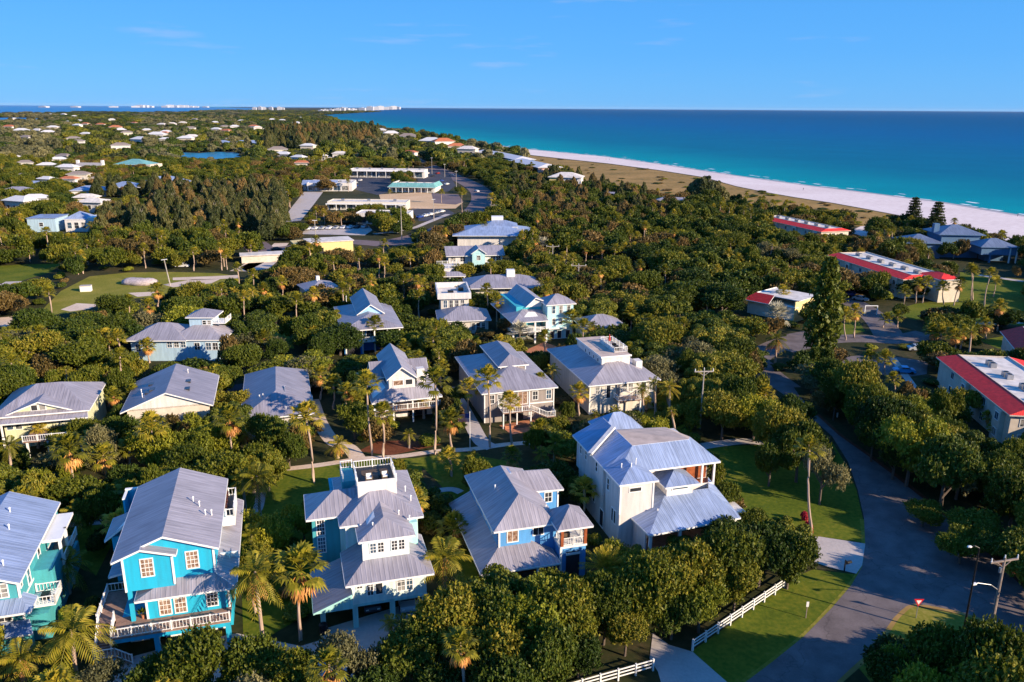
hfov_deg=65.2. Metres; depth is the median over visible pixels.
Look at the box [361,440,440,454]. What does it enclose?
mulch bed
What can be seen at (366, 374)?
fan palm
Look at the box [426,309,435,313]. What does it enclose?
shrub
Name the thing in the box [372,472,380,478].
table
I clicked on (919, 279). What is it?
fan palm
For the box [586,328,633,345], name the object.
broadleaf tree
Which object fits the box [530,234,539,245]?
fan palm
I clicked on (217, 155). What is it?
pond
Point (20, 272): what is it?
lawn
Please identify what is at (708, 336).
broadleaf tree
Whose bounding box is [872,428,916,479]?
broadleaf tree
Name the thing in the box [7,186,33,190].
peach house
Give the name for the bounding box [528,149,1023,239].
beach
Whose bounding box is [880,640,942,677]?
broadleaf tree
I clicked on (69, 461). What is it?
fan palm
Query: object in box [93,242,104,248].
fan palm
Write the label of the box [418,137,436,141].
distant house
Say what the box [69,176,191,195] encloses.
blue roof complex
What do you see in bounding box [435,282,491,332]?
house
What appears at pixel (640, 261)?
fan palm
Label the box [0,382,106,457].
yellow house
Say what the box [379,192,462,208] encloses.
sand lot
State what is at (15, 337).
broadleaf tree
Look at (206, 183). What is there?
australian pine
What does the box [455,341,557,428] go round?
greige house
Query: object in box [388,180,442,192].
teal roof shop
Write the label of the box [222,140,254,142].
lagoon house
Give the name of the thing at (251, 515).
broadleaf tree
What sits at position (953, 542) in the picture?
broadleaf tree
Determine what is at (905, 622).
lawn
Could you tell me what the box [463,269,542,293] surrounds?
cupola house
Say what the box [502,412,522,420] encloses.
storage door
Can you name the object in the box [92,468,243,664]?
cyan house
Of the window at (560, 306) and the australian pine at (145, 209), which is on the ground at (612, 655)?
the australian pine at (145, 209)
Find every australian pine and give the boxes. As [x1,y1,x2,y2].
[92,212,108,229]
[93,172,105,185]
[99,200,117,216]
[102,206,120,219]
[104,210,119,223]
[113,174,123,182]
[114,201,123,209]
[114,207,121,216]
[120,217,129,227]
[125,208,131,220]
[126,197,137,210]
[129,203,147,227]
[141,204,150,217]
[144,177,153,193]
[145,199,156,214]
[148,185,159,199]
[148,214,155,226]
[151,171,158,179]
[151,178,164,189]
[152,194,157,209]
[153,204,176,230]
[156,196,168,213]
[160,187,166,196]
[162,173,170,182]
[163,183,170,191]
[166,193,174,205]
[172,182,179,193]
[172,196,183,213]
[172,204,180,224]
[175,179,181,187]
[177,204,194,229]
[180,201,190,211]
[181,180,194,192]
[184,189,195,200]
[190,196,199,213]
[192,209,207,221]
[195,216,205,227]
[197,196,206,205]
[197,203,205,212]
[200,187,208,199]
[203,178,211,187]
[204,198,218,214]
[205,208,211,216]
[207,185,215,198]
[207,204,222,226]
[209,211,220,226]
[212,178,217,188]
[212,188,219,202]
[215,197,222,210]
[218,184,226,196]
[219,193,227,205]
[221,179,228,190]
[221,205,236,230]
[225,187,234,197]
[225,197,231,205]
[228,191,233,198]
[230,204,240,230]
[231,195,240,214]
[232,177,238,188]
[235,177,248,192]
[236,194,243,203]
[237,209,247,232]
[241,190,249,199]
[244,211,259,231]
[247,173,255,184]
[247,201,261,221]
[249,184,258,198]
[256,174,263,182]
[256,181,261,188]
[257,186,265,199]
[257,201,266,217]
[257,214,277,240]
[260,196,267,208]
[263,177,269,189]
[266,200,283,219]
[268,190,284,206]
[268,205,285,239]
[269,179,275,189]
[275,199,285,222]
[278,188,287,208]
[279,186,289,204]
[279,201,290,221]
[512,194,519,205]
[519,199,526,205]
[542,195,550,201]
[551,189,564,201]
[563,202,571,209]
[574,183,582,194]
[574,201,585,211]
[591,203,599,208]
[600,188,610,202]
[616,202,625,215]
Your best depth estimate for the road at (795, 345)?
198.77 m
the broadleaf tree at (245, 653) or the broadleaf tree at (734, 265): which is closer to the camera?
the broadleaf tree at (245, 653)
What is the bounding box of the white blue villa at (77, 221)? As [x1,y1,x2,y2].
[26,211,95,231]
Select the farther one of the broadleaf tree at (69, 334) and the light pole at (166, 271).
the light pole at (166, 271)
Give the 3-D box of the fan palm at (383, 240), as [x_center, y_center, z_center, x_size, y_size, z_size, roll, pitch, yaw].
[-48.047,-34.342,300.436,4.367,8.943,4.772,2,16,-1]
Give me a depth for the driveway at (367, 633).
87.78 m
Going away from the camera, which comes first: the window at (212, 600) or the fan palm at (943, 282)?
the window at (212, 600)
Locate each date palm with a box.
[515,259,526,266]
[578,544,625,574]
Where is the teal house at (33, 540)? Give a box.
[0,491,81,654]
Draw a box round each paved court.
[500,418,543,434]
[527,342,555,352]
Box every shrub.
[32,298,45,303]
[53,272,65,278]
[56,282,66,287]
[57,605,74,627]
[120,305,139,312]
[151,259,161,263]
[209,362,220,368]
[218,360,238,366]
[243,277,257,284]
[278,578,295,597]
[281,537,303,550]
[282,601,308,621]
[357,435,368,440]
[387,420,399,428]
[418,433,440,446]
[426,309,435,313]
[475,327,495,336]
[478,337,488,341]
[554,396,570,403]
[567,418,579,430]
[586,532,602,546]
[656,405,666,411]
[676,424,688,432]
[680,428,692,433]
[683,431,692,435]
[689,432,700,442]
[691,427,703,437]
[772,362,786,370]
[789,322,799,327]
[800,511,807,520]
[864,343,878,349]
[870,291,893,299]
[898,343,908,348]
[921,378,938,384]
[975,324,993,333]
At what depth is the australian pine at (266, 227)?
336.45 m
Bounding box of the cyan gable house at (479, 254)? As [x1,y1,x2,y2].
[443,245,504,265]
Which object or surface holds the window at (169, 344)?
in the house at (199, 336)
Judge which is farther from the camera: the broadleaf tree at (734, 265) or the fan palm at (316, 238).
the fan palm at (316, 238)
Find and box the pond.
[180,152,239,158]
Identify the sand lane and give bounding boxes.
[0,281,21,284]
[231,243,287,270]
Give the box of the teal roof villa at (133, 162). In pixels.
[116,159,161,166]
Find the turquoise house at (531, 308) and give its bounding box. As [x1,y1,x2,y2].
[490,284,576,342]
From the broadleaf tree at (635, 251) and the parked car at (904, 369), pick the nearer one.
the parked car at (904, 369)
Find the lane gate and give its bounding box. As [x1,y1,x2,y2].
[864,305,877,314]
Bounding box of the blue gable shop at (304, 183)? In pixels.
[302,180,338,190]
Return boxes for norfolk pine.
[801,255,844,349]
[903,196,924,219]
[924,201,946,227]
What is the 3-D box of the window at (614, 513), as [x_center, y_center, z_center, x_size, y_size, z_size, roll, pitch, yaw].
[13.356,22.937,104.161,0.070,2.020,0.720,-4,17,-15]
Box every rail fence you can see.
[574,658,654,681]
[691,580,785,650]
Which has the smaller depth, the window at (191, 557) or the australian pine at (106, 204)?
the window at (191, 557)
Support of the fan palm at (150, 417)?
on the ground at (612, 655)
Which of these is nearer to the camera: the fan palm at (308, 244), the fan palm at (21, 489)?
the fan palm at (21, 489)
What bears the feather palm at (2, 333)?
on the ground at (612, 655)
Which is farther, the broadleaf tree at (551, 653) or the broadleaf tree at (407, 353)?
the broadleaf tree at (407, 353)
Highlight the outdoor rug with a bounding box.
[361,468,387,475]
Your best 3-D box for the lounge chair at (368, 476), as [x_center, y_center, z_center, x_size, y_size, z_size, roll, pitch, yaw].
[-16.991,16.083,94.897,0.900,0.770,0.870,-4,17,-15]
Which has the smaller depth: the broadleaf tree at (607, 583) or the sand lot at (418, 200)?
the broadleaf tree at (607, 583)
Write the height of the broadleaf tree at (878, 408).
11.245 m
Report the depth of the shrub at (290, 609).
89.42 m
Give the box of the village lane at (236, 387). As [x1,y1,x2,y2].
[218,357,433,391]
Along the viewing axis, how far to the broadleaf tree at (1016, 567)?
89.91 m
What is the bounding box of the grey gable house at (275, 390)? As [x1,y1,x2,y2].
[241,366,313,439]
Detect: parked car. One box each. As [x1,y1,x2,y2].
[175,263,189,267]
[270,247,281,250]
[364,603,380,612]
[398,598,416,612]
[845,291,857,295]
[852,295,868,301]
[892,365,915,373]
[907,344,917,351]
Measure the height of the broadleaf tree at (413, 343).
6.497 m
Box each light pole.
[161,259,170,284]
[399,205,402,241]
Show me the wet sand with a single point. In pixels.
(818, 186)
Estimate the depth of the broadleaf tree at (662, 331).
177.02 m
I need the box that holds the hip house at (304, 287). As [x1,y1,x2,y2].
[297,275,338,292]
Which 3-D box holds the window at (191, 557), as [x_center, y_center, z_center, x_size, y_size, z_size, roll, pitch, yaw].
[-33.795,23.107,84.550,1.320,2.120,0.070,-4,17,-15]
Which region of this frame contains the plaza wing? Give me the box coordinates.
[307,180,356,190]
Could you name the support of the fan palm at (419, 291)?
on the ground at (612, 655)
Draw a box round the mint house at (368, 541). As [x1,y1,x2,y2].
[304,456,434,627]
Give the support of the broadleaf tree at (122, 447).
on the ground at (612, 655)
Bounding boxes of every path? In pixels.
[67,519,100,527]
[253,492,265,511]
[287,441,529,470]
[312,399,365,459]
[440,487,462,493]
[452,387,497,449]
[699,438,762,448]
[854,221,952,236]
[891,358,916,387]
[978,275,1023,281]
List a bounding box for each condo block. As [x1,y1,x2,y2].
[772,215,850,236]
[827,252,959,302]
[936,354,1023,442]
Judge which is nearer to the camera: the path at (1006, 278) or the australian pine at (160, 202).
the path at (1006, 278)
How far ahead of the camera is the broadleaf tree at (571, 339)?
173.84 m
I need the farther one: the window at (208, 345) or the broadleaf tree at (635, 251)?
the broadleaf tree at (635, 251)
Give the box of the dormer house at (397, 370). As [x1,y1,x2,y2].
[358,343,442,421]
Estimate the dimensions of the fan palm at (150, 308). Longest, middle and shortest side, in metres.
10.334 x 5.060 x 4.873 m
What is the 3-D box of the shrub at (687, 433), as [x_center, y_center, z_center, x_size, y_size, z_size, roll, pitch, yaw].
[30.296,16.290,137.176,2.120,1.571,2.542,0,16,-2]
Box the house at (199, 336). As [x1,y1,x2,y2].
[126,308,233,360]
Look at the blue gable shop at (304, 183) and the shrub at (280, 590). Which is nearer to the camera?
the shrub at (280, 590)
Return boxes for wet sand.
[503,146,1023,216]
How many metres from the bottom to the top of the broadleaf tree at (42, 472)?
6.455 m
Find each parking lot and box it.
[286,192,322,221]
[303,225,371,234]
[350,177,390,194]
[411,168,455,191]
[412,209,455,220]
[431,193,462,204]
[843,356,927,378]
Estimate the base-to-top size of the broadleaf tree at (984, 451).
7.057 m
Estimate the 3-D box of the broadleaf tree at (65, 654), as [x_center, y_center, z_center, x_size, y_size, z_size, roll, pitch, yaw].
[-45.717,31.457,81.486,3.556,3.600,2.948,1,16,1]
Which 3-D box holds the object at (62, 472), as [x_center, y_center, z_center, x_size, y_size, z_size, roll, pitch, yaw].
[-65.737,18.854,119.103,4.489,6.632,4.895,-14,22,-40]
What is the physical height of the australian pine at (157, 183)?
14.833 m
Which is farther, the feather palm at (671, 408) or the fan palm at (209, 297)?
the fan palm at (209, 297)
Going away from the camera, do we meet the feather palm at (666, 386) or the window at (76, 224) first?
the feather palm at (666, 386)
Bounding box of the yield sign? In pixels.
[915,599,923,617]
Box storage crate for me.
[79,284,91,291]
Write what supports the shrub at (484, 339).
on the ground at (612, 655)
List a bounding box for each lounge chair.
[365,472,372,480]
[380,470,388,478]
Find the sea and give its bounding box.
[236,107,1023,214]
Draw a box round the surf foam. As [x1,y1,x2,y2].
[466,139,1023,214]
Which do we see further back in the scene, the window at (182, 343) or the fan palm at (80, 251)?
the fan palm at (80, 251)
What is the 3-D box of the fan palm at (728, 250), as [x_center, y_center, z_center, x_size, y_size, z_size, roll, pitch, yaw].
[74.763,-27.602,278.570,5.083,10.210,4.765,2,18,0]
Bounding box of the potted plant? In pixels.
[136,606,145,618]
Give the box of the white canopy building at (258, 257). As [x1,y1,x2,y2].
[239,250,286,262]
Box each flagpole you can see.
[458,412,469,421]
[766,343,775,358]
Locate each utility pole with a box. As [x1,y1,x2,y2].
[694,367,713,429]
[971,554,1018,620]
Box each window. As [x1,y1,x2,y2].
[0,583,9,598]
[0,617,12,622]
[6,425,13,430]
[15,424,22,429]
[26,566,31,585]
[30,404,37,410]
[37,546,40,558]
[38,404,46,409]
[67,222,71,228]
[74,222,78,228]
[135,344,140,351]
[139,557,154,577]
[158,599,172,615]
[166,342,172,347]
[173,342,179,347]
[173,597,187,613]
[180,341,185,347]
[185,550,199,568]
[194,342,200,349]
[205,342,211,349]
[205,592,218,606]
[212,342,218,349]
[308,186,315,190]
[316,520,325,535]
[317,536,326,552]
[350,171,356,176]
[357,171,363,176]
[366,330,375,337]
[366,584,373,596]
[369,542,376,553]
[375,583,383,594]
[377,541,384,552]
[379,172,384,176]
[390,539,397,550]
[393,379,403,385]
[396,580,405,591]
[398,538,405,549]
[405,378,412,384]
[405,578,413,590]
[416,172,421,177]
[443,300,447,307]
[460,300,464,305]
[471,322,474,330]
[476,322,480,328]
[481,322,485,328]
[490,394,494,403]
[497,394,504,404]
[507,530,518,542]
[518,391,527,403]
[532,390,537,399]
[532,527,543,535]
[544,492,551,502]
[546,389,551,398]
[552,306,555,313]
[557,330,561,338]
[559,305,562,312]
[565,329,569,337]
[595,386,599,394]
[595,461,597,472]
[599,507,603,528]
[606,385,610,398]
[606,477,609,490]
[611,506,613,521]
[613,509,615,524]
[622,384,627,392]
[628,383,633,391]
[629,486,641,492]
[672,486,688,490]
[991,425,995,436]
[994,410,998,420]
[1019,419,1023,426]
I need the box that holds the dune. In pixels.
[528,156,891,226]
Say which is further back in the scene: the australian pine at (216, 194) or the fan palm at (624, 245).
the australian pine at (216, 194)
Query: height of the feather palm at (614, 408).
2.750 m
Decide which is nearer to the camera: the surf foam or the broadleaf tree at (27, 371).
the broadleaf tree at (27, 371)
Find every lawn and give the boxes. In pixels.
[0,264,59,282]
[77,452,520,637]
[646,389,686,419]
[692,569,854,681]
[698,442,862,541]
[837,320,864,334]
[859,607,980,681]
[889,272,1023,325]
[983,336,1002,348]
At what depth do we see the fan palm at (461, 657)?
72.45 m
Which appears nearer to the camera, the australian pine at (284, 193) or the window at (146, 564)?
the window at (146, 564)
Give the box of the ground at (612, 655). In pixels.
[0,107,1023,681]
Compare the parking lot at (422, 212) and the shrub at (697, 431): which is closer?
the shrub at (697, 431)
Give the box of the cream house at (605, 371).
[546,336,660,413]
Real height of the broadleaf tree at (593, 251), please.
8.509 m
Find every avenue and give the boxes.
[246,240,389,251]
[382,159,492,245]
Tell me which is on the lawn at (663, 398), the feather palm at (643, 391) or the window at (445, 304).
the feather palm at (643, 391)
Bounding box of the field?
[44,272,237,314]
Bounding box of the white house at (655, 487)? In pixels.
[572,411,745,550]
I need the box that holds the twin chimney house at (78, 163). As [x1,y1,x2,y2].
[75,160,104,165]
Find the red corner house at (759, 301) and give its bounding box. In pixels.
[746,287,814,321]
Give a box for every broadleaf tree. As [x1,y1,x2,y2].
[0,338,8,344]
[0,342,14,361]
[0,363,37,382]
[0,370,29,400]
[0,462,29,495]
[0,624,6,657]
[2,334,35,342]
[3,329,34,338]
[5,330,66,362]
[8,307,62,329]
[10,471,56,498]
[23,467,55,492]
[24,661,81,681]
[26,351,71,370]
[31,450,97,471]
[38,448,64,472]
[40,472,104,518]
[43,424,82,447]
[43,631,81,663]
[48,335,113,367]
[50,312,105,330]
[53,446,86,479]
[60,324,119,347]
[62,317,95,331]
[64,364,106,396]
[65,416,99,435]
[72,655,130,681]
[73,481,122,528]
[84,423,121,475]
[92,310,141,345]
[94,293,134,313]
[98,414,141,460]
[103,366,135,403]
[103,463,139,490]
[111,478,138,496]
[116,422,170,452]
[121,651,171,681]
[123,424,176,467]
[126,467,148,482]
[132,310,166,326]
[134,463,167,486]
[144,361,178,377]
[150,621,225,681]
[158,441,209,469]
[159,465,174,470]
[160,303,202,324]
[161,295,204,314]
[163,464,191,472]
[170,424,216,454]
[175,281,206,297]
[177,411,211,427]
[191,448,250,493]
[195,421,241,452]
[200,367,233,388]
[204,401,252,435]
[214,365,242,392]
[214,630,278,681]
[215,388,249,404]
[221,343,263,375]
[222,309,280,340]
[224,292,258,313]
[233,668,271,681]
[234,329,286,347]
[237,440,276,464]
[239,540,273,581]
[240,507,294,548]
[241,358,289,381]
[244,412,288,447]
[249,448,289,490]
[252,513,292,559]
[255,642,320,681]
[257,295,293,323]
[260,354,299,368]
[263,338,289,358]
[276,431,307,468]
[280,499,311,539]
[283,354,335,385]
[289,312,322,332]
[289,349,332,368]
[302,309,341,322]
[306,332,336,355]
[307,320,339,347]
[312,629,385,677]
[314,286,348,307]
[318,322,366,355]
[334,398,372,439]
[340,370,367,404]
[342,354,376,366]
[342,661,400,681]
[343,358,377,378]
[372,328,414,347]
[374,617,449,681]
[394,465,426,491]
[398,330,420,350]
[404,350,431,365]
[408,579,483,658]
[409,325,473,360]
[410,659,470,681]
[416,486,453,530]
[417,320,443,333]
[433,292,438,304]
[448,615,527,679]
[461,456,492,486]
[462,563,539,599]
[466,645,544,681]
[467,584,516,633]
[493,335,527,352]
[496,571,566,641]
[512,619,578,681]
[523,459,580,499]
[523,574,600,642]
[536,566,575,583]
[550,277,578,286]
[550,428,576,459]
[564,332,591,344]
[564,631,603,678]
[565,475,591,506]
[572,418,592,433]
[573,297,618,318]
[580,240,602,259]
[582,568,636,613]
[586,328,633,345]
[590,588,632,645]
[598,254,631,266]
[601,410,650,423]
[602,536,643,574]
[603,609,650,656]
[610,290,648,322]
[614,546,685,625]
[618,297,655,320]
[621,410,643,426]
[622,269,663,289]
[623,243,658,260]
[628,319,650,338]
[628,339,680,358]
[628,544,660,552]
[635,319,686,352]
[639,414,669,428]
[641,356,668,372]
[642,354,680,393]
[643,354,673,360]
[645,294,692,312]
[646,251,689,278]
[650,582,703,639]
[651,287,695,305]
[651,315,681,329]
[652,537,730,603]
[662,339,715,358]
[666,535,693,548]
[669,229,688,238]
[669,266,713,282]
[673,347,694,375]
[676,376,704,402]
[681,316,736,339]
[681,335,704,346]
[681,348,716,353]
[683,352,737,377]
[685,309,723,323]
[685,576,730,632]
[686,245,721,253]
[689,325,748,347]
[693,522,767,569]
[694,377,722,394]
[698,383,731,399]
[698,388,749,439]
[699,514,749,535]
[700,281,749,310]
[704,350,762,378]
[704,371,735,384]
[706,464,724,479]
[707,324,755,342]
[707,334,757,357]
[715,479,742,502]
[719,558,762,611]
[720,231,748,245]
[722,259,752,271]
[722,374,758,395]
[730,391,753,429]
[735,393,780,441]
[738,505,769,523]
[743,520,798,587]
[751,402,809,442]
[753,347,769,367]
[753,438,794,485]
[757,241,783,257]
[766,515,812,534]
[768,418,832,482]
[771,522,822,588]
[778,228,794,236]
[778,392,816,419]
[780,247,809,263]
[793,363,820,392]
[798,360,858,378]
[803,444,851,504]
[812,356,844,385]
[822,373,844,420]
[830,355,881,426]
[841,381,889,438]
[841,404,856,417]
[852,393,921,458]
[853,417,881,461]
[860,631,923,663]
[860,647,914,681]
[872,413,953,486]
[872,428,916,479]
[879,383,897,398]
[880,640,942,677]
[881,235,890,240]
[893,394,912,403]
[893,658,970,681]
[900,395,937,413]
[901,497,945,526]
[902,620,975,677]
[905,237,924,245]
[906,394,931,413]
[912,430,988,509]
[916,407,944,422]
[917,413,965,435]
[925,395,973,422]
[929,387,964,419]
[931,522,983,563]
[937,646,1023,681]
[942,505,1003,538]
[944,613,1023,677]
[945,459,981,499]
[947,419,969,431]
[954,430,1002,456]
[959,474,984,497]
[972,524,1023,577]
[974,448,1023,488]
[979,445,993,460]
[979,462,1023,529]
[998,434,1023,457]
[999,545,1023,587]
[1005,347,1023,359]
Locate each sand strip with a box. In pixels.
[0,316,12,326]
[61,303,95,310]
[130,292,153,296]
[164,279,218,286]
[173,275,237,279]
[245,262,275,270]
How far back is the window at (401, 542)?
88.94 m
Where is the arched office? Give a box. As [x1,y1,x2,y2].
[356,210,412,223]
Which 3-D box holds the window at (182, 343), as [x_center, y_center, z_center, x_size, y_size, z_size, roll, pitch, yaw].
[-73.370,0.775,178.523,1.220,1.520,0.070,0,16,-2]
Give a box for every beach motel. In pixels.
[501,152,535,160]
[508,158,560,172]
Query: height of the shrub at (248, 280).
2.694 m
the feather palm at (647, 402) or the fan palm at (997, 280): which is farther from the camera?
the fan palm at (997, 280)
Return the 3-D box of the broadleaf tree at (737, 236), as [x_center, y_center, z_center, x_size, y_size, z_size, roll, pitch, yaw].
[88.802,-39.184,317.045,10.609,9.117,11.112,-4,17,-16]
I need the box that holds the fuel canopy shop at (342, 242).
[290,236,353,254]
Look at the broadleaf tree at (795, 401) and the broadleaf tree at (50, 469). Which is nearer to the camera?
the broadleaf tree at (50, 469)
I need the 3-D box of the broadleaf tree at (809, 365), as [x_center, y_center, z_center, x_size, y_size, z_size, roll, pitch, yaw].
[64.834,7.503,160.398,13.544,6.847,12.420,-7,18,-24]
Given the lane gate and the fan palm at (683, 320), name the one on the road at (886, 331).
the lane gate
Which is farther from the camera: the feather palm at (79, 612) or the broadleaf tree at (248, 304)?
the broadleaf tree at (248, 304)
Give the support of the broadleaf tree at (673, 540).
on the ground at (612, 655)
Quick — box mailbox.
[844,560,851,571]
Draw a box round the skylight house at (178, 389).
[120,363,218,423]
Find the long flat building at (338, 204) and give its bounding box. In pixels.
[326,199,409,210]
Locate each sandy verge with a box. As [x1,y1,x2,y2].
[742,519,864,681]
[817,414,1023,586]
[837,604,985,681]
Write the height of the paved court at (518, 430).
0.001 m
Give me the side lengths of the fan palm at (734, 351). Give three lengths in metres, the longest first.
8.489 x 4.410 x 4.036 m
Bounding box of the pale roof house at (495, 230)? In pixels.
[452,216,530,245]
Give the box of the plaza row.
[350,167,427,178]
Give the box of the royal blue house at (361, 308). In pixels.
[334,288,403,354]
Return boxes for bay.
[0,105,251,112]
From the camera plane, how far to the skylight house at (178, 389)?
138.33 m
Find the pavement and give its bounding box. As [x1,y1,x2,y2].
[373,214,449,233]
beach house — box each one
[549,172,584,183]
[891,223,1019,262]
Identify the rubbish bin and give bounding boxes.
[319,622,327,635]
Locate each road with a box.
[746,370,1023,681]
[755,330,835,386]
[777,331,937,351]
[841,298,906,339]
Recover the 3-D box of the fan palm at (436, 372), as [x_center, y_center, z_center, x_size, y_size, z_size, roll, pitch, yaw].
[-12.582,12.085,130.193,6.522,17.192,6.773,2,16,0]
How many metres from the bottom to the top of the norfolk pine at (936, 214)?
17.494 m
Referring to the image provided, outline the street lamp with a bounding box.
[963,545,979,626]
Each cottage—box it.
[444,261,465,281]
[574,314,622,334]
[656,197,684,200]
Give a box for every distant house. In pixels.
[1,195,39,207]
[17,160,33,163]
[25,194,49,199]
[36,176,54,180]
[37,162,55,165]
[52,157,66,160]
[55,153,69,156]
[55,164,80,170]
[60,176,81,182]
[67,136,80,138]
[67,171,93,179]
[71,194,110,200]
[77,198,109,212]
[111,142,130,149]
[121,131,132,134]
[130,136,142,141]
[148,132,166,136]
[177,136,194,140]
[267,146,287,150]
[277,151,289,156]
[290,155,306,158]
[294,160,308,165]
[299,143,315,149]
[331,151,344,156]
[383,131,398,134]
[399,133,415,136]
[405,150,417,155]
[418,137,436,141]
[432,138,454,144]
[448,143,463,147]
[457,146,481,152]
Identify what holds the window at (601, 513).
in the white house at (655, 487)
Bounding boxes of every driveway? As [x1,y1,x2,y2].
[107,633,375,681]
[323,600,428,650]
[650,634,726,681]
[815,537,864,572]
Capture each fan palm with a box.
[0,236,9,244]
[0,353,21,365]
[11,485,36,496]
[15,213,25,221]
[21,235,32,262]
[26,231,36,256]
[28,324,46,334]
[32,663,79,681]
[40,226,52,245]
[41,285,56,312]
[47,431,91,476]
[63,232,72,238]
[68,247,78,274]
[76,249,86,273]
[80,425,99,461]
[83,239,91,263]
[86,440,120,476]
[91,233,104,246]
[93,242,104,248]
[97,326,114,351]
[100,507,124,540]
[103,385,124,405]
[104,327,127,346]
[110,345,130,370]
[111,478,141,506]
[116,438,139,465]
[122,383,137,399]
[124,293,134,313]
[131,409,170,447]
[138,242,149,267]
[138,297,155,314]
[138,337,156,362]
[147,281,166,306]
[151,228,162,243]
[155,230,166,246]
[157,240,167,247]
[188,247,196,270]
[203,295,215,308]
[210,403,245,447]
[214,242,223,269]
[215,282,227,294]
[219,219,227,225]
[221,225,229,234]
[221,248,232,269]
[230,261,243,283]
[234,217,241,231]
[237,289,250,319]
[237,558,270,614]
[246,239,255,249]
[246,268,258,284]
[254,328,272,352]
[257,281,269,294]
[268,540,329,641]
[275,275,287,294]
[285,399,324,482]
[289,291,303,316]
[303,642,349,681]
[304,242,312,255]
[307,286,319,307]
[310,364,330,399]
[311,234,321,246]
[319,373,341,409]
[320,269,329,279]
[328,256,337,281]
[334,281,350,302]
[335,275,345,282]
[336,380,354,403]
[342,389,363,402]
[345,277,355,293]
[351,368,382,455]
[352,252,363,269]
[354,246,364,269]
[365,273,377,286]
[366,314,383,351]
[366,400,395,457]
[374,249,383,277]
[378,256,388,277]
[380,238,388,251]
[396,272,409,297]
[396,338,411,351]
[404,251,414,267]
[407,349,425,358]
[412,275,422,289]
[413,288,425,317]
[413,485,428,511]
[416,250,425,259]
[416,364,451,454]
[418,277,429,288]
[423,330,440,365]
[429,321,442,329]
[432,357,450,386]
[434,445,460,476]
[434,509,468,550]
[437,406,463,446]
[440,625,478,681]
[441,227,449,236]
[456,376,479,412]
[457,187,465,206]
[458,454,477,470]
[459,269,470,278]
[469,299,475,306]
[472,363,502,447]
[479,282,493,312]
[484,258,496,274]
[487,192,496,202]
[489,294,504,329]
[490,333,508,342]
[498,390,520,444]
[501,444,523,466]
[506,319,533,339]
[514,234,525,242]
[517,230,525,238]
[526,417,551,451]
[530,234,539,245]
[533,213,541,225]
[535,371,546,378]
[536,329,551,350]
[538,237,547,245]
[539,277,553,284]
[539,284,552,296]
[549,260,560,275]
[558,251,568,260]
[561,308,582,333]
[567,253,576,261]
[568,380,589,415]
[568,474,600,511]
[574,318,592,336]
[579,241,591,261]
[589,274,601,294]
[594,265,606,289]
[596,241,607,259]
[610,243,620,254]
[614,216,622,222]
[620,241,629,255]
[621,341,635,357]
[623,303,637,329]
[626,265,634,274]
[627,334,638,341]
[630,231,640,238]
[634,259,645,271]
[640,221,648,234]
[641,313,654,322]
[652,250,658,258]
[658,263,670,281]
[658,381,676,405]
[670,227,678,236]
[670,239,676,244]
[677,316,691,328]
[712,264,722,271]
[720,247,733,257]
[726,238,735,247]
[726,349,738,354]
[733,253,743,261]
[757,382,776,399]
[762,300,793,333]
[768,238,777,254]
[776,284,790,299]
[791,260,799,265]
[793,433,826,533]
[820,233,828,242]
[828,247,837,253]
[839,305,856,339]
[847,303,865,337]
[858,349,879,363]
[876,348,897,375]
[878,312,892,326]
[883,229,891,236]
[883,370,904,392]
[889,309,904,327]
[896,284,913,303]
[911,276,926,302]
[920,275,936,302]
[922,321,942,339]
[933,324,950,339]
[935,279,950,304]
[943,326,963,348]
[950,218,957,223]
[951,276,966,305]
[958,323,969,348]
[962,262,977,300]
[967,265,980,299]
[977,315,992,338]
[981,267,1000,306]
[981,409,990,425]
[988,275,1002,296]
[989,297,1009,330]
[997,229,1007,237]
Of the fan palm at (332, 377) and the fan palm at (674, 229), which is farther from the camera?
the fan palm at (674, 229)
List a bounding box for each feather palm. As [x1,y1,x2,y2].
[0,328,10,343]
[0,435,24,465]
[0,637,55,681]
[28,422,49,448]
[31,603,117,673]
[60,366,74,380]
[60,498,93,540]
[60,545,92,597]
[69,240,78,246]
[85,220,93,231]
[225,550,286,633]
[228,467,255,510]
[236,428,253,445]
[237,461,280,515]
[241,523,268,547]
[246,287,258,296]
[246,455,263,495]
[323,435,350,458]
[378,613,397,634]
[391,612,406,631]
[401,428,416,447]
[416,399,429,418]
[422,535,472,588]
[432,347,445,381]
[440,492,455,504]
[466,449,479,458]
[523,244,533,265]
[532,446,550,462]
[544,363,560,381]
[545,433,565,460]
[563,243,569,263]
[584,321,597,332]
[589,410,599,417]
[608,405,620,411]
[633,382,650,413]
[641,395,652,409]
[645,376,663,417]
[658,378,680,406]
[665,406,676,428]
[766,330,788,363]
[799,279,811,290]
[874,231,882,238]
[923,248,934,258]
[961,326,979,352]
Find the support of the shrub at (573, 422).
on the ground at (612, 655)
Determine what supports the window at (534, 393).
in the greige house at (517, 370)
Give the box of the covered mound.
[121,277,157,285]
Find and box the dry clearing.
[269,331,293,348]

